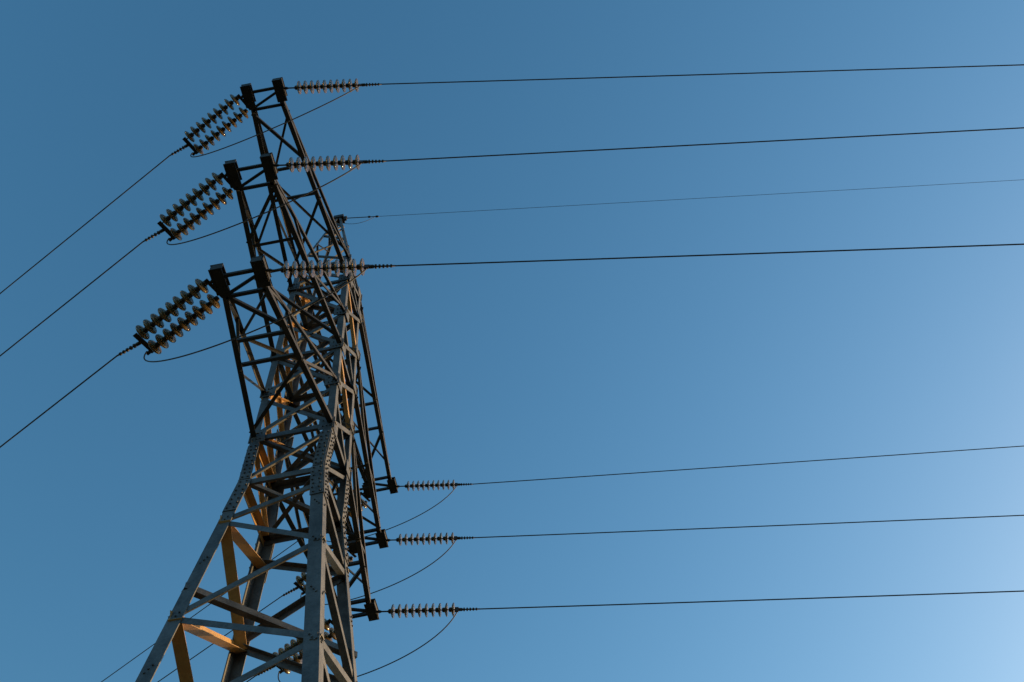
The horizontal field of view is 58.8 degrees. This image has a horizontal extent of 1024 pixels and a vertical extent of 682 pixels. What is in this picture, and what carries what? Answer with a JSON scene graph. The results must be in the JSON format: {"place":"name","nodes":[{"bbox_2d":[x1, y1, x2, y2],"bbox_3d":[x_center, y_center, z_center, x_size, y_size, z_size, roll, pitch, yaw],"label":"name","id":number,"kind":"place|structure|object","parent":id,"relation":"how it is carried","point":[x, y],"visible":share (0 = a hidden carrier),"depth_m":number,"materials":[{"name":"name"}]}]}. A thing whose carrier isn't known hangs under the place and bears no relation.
{"place":"outdoors","nodes":[
{"label":"outdoors","id":0,"kind":"place"},
{"bbox_2d":[0,0,1023,681],"label":"sky","id":1,"kind":"structure","parent":0,"point":[111,499],"materials":[{"name":"blue"}]},
{"bbox_3d":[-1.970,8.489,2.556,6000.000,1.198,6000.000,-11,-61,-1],"label":"ground","id":2,"kind":"structure","parent":0,"visible":0},
{"bbox_2d":[135,77,397,681],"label":"electricity pylon","id":3,"kind":"object","parent":2,"relation":"on","point":[325,512],"visible":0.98,"depth_m":14.34,"materials":[{"name":"metal"}]},
{"bbox_2d":[116,279,223,356],"bbox_3d":[-5.032,-0.266,13.370,1.868,0.368,0.544,-34,-63,12],"label":"insulator string","id":4,"kind":"object","parent":3,"relation":"attached to","point":[151,346],"visible":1,"depth_m":13.29,"materials":[{"name":"ceramic"}]},
{"bbox_2d":[0,356,116,447],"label":"power line","id":5,"kind":"object","parent":4,"relation":"attached to","point":[58,401],"visible":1,"depth_m":13.57,"materials":[{"name":"metal"}]},
{"bbox_2d":[143,268,367,361],"bbox_3d":[-3.718,-0.283,12.989,3.604,0.804,0.058,-21,-61,5],"label":"jumper cable","id":6,"kind":"object","parent":4,"relation":"attached to","point":[258,328],"visible":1,"depth_m":12.72,"materials":[{"name":"metal"}]},
{"bbox_2d":[143,172,236,241],"bbox_3d":[-5.429,-2.164,15.300,1.868,0.368,0.544,-34,-63,12],"label":"insulator string","id":7,"kind":"object","parent":3,"relation":"attached to","point":[173,233],"visible":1,"depth_m":15.22,"materials":[{"name":"ceramic"}]},
{"bbox_2d":[0,241,142,355],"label":"power line","id":8,"kind":"object","parent":7,"relation":"attached to","point":[72,298],"visible":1,"depth_m":15.55,"materials":[{"name":"metal"}]},
{"bbox_2d":[166,163,361,244],"bbox_3d":[-4.115,-2.181,14.919,3.604,0.804,0.058,-21,-61,5],"label":"jumper cable","id":9,"kind":"object","parent":7,"relation":"attached to","point":[264,212],"visible":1,"depth_m":14.65,"materials":[{"name":"metal"}]},
{"bbox_2d":[170,94,250,155],"bbox_3d":[-5.835,-4.085,17.583,1.868,0.368,0.544,-34,-63,12],"label":"insulator string","id":10,"kind":"object","parent":3,"relation":"attached to","point":[196,148],"visible":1,"depth_m":17.50,"materials":[{"name":"ceramic"}]},
{"bbox_2d":[0,155,169,293],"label":"power line","id":11,"kind":"object","parent":10,"relation":"attached to","point":[85,223],"visible":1,"depth_m":17.88,"materials":[{"name":"metal"}]},
{"bbox_2d":[190,85,359,156],"bbox_3d":[-4.521,-4.102,17.201,3.604,0.804,0.058,-21,-61,5],"label":"jumper cable","id":12,"kind":"object","parent":10,"relation":"attached to","point":[274,127],"visible":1,"depth_m":16.93,"materials":[{"name":"metal"}]},
{"bbox_2d":[256,618,335,675],"bbox_3d":[-3.931,5.701,16.755,1.868,0.368,0.544,-34,-63,12],"label":"insulator string","id":13,"kind":"object","parent":3,"relation":"attached to","point":[297,657],"visible":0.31,"depth_m":16.69,"materials":[{"name":"ceramic"}]},
{"bbox_2d":[278,611,457,681],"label":"jumper cable","id":14,"kind":"object","parent":13,"relation":"attached to","point":[403,656],"visible":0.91,"depth_m":16.05,"materials":[{"name":"metal"}]},
{"bbox_2d":[281,547,356,596],"bbox_3d":[-4.113,4.962,19.343,1.868,0.368,0.544,-34,-63,12],"label":"insulator string","id":15,"kind":"object","parent":3,"relation":"attached to","point":[299,583],"visible":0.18,"depth_m":19.29,"materials":[{"name":"ceramic"}]},
{"bbox_2d":[158,596,280,681],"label":"power line","id":16,"kind":"object","parent":15,"relation":"attached to","point":[212,644],"visible":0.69,"depth_m":19.70,"materials":[{"name":"metal"}]},
{"bbox_2d":[300,540,455,604],"bbox_3d":[-2.799,4.945,18.962,3.604,0.804,0.058,-21,-61,5],"label":"jumper cable","id":17,"kind":"object","parent":15,"relation":"attached to","point":[403,579],"visible":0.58,"depth_m":18.64,"materials":[{"name":"metal"}]},
{"bbox_2d":[274,154,385,172],"bbox_3d":[-3.031,-2.959,15.123,1.883,0.379,0.256,-5,-61,-4],"label":"insulator string","id":18,"kind":"object","parent":3,"relation":"attached to","point":[313,163],"visible":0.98,"depth_m":15.08,"materials":[{"name":"ceramic"}]},
{"bbox_2d":[386,127,1023,161],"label":"power line","id":19,"kind":"object","parent":18,"relation":"attached to","point":[705,144],"visible":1,"depth_m":15.12,"materials":[{"name":"metal"}]},
{"bbox_2d":[266,258,394,277],"bbox_3d":[-2.635,-1.061,13.194,1.883,0.379,0.256,-5,-61,-4],"label":"insulator string","id":20,"kind":"object","parent":3,"relation":"attached to","point":[319,268],"visible":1,"depth_m":13.15,"materials":[{"name":"ceramic"}]},
{"bbox_2d":[395,243,1023,265],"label":"power line","id":21,"kind":"object","parent":20,"relation":"attached to","point":[711,255],"visible":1,"depth_m":13.00,"materials":[{"name":"metal"}]},
{"bbox_2d":[283,78,381,93],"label":"insulator string","id":22,"kind":"object","parent":3,"relation":"attached to","point":[318,87],"visible":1,"depth_m":17.37,"materials":[{"name":"ceramic"}]},
{"bbox_2d":[382,64,1023,84],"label":"power line","id":23,"kind":"object","parent":22,"relation":"attached to","point":[705,74],"visible":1,"depth_m":16.91,"materials":[{"name":"metal"}]},
{"bbox_2d":[328,492,370,533],"bbox_3d":[-4.286,4.308,22.344,1.868,0.368,0.544,-34,-63,12],"label":"insulator string","id":24,"kind":"object","parent":3,"relation":"attached to","point":[362,503],"visible":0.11,"depth_m":22.24,"materials":[{"name":"ceramic"}]},
{"bbox_2d":[101,541,297,681],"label":"power line","id":25,"kind":"object","parent":24,"relation":"attached to","point":[191,617],"visible":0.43,"depth_m":23.06,"materials":[{"name":"metal"}]},
{"bbox_2d":[326,486,456,541],"bbox_3d":[-2.971,4.291,21.963,3.604,0.804,0.058,-21,-61,5],"label":"jumper cable","id":26,"kind":"object","parent":24,"relation":"attached to","point":[412,518],"visible":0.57,"depth_m":21.65,"materials":[{"name":"metal"}]},
{"bbox_2d":[347,215,378,218],"bbox_3d":[-3.967,-3.270,24.043,0.900,0.104,0.060,-5,-61,-4],"label":"earth wire clamp","id":27,"kind":"object","parent":3,"relation":"attached to","point":[376,216],"visible":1,"depth_m":24.04,"materials":[{"name":"metal"}]},
{"bbox_2d":[379,180,1012,216],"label":"earth wire","id":28,"kind":"object","parent":27,"relation":"attached to","point":[698,198],"visible":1,"depth_m":24.19,"materials":[{"name":"metal"}]},
{"bbox_2d":[377,603,479,617],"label":"insulator string","id":29,"kind":"object","parent":3,"relation":"attached to","point":[432,610],"visible":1,"depth_m":16.53,"materials":[{"name":"ceramic"}]},
{"bbox_2d":[480,590,1023,609],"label":"power line","id":30,"kind":"object","parent":29,"relation":"attached to","point":[753,600],"visible":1,"depth_m":16.43,"materials":[{"name":"metal"}]},
{"bbox_2d":[386,532,474,545],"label":"insulator string","id":31,"kind":"object","parent":3,"relation":"attached to","point":[423,539],"visible":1,"depth_m":19.12,"materials":[{"name":"ceramic"}]},
{"bbox_2d":[475,515,1023,537],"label":"power line","id":32,"kind":"object","parent":31,"relation":"attached to","point":[749,526],"visible":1,"depth_m":19.05,"materials":[{"name":"metal"}]},
{"bbox_2d":[396,480,472,490],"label":"insulator string","id":33,"kind":"object","parent":3,"relation":"attached to","point":[428,485],"visible":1,"depth_m":22.12,"materials":[{"name":"ceramic"}]},
{"bbox_2d":[473,446,1023,484],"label":"power line","id":34,"kind":"object","parent":33,"relation":"attached to","point":[748,465],"visible":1,"depth_m":22.31,"materials":[{"name":"metal"}]}
]}

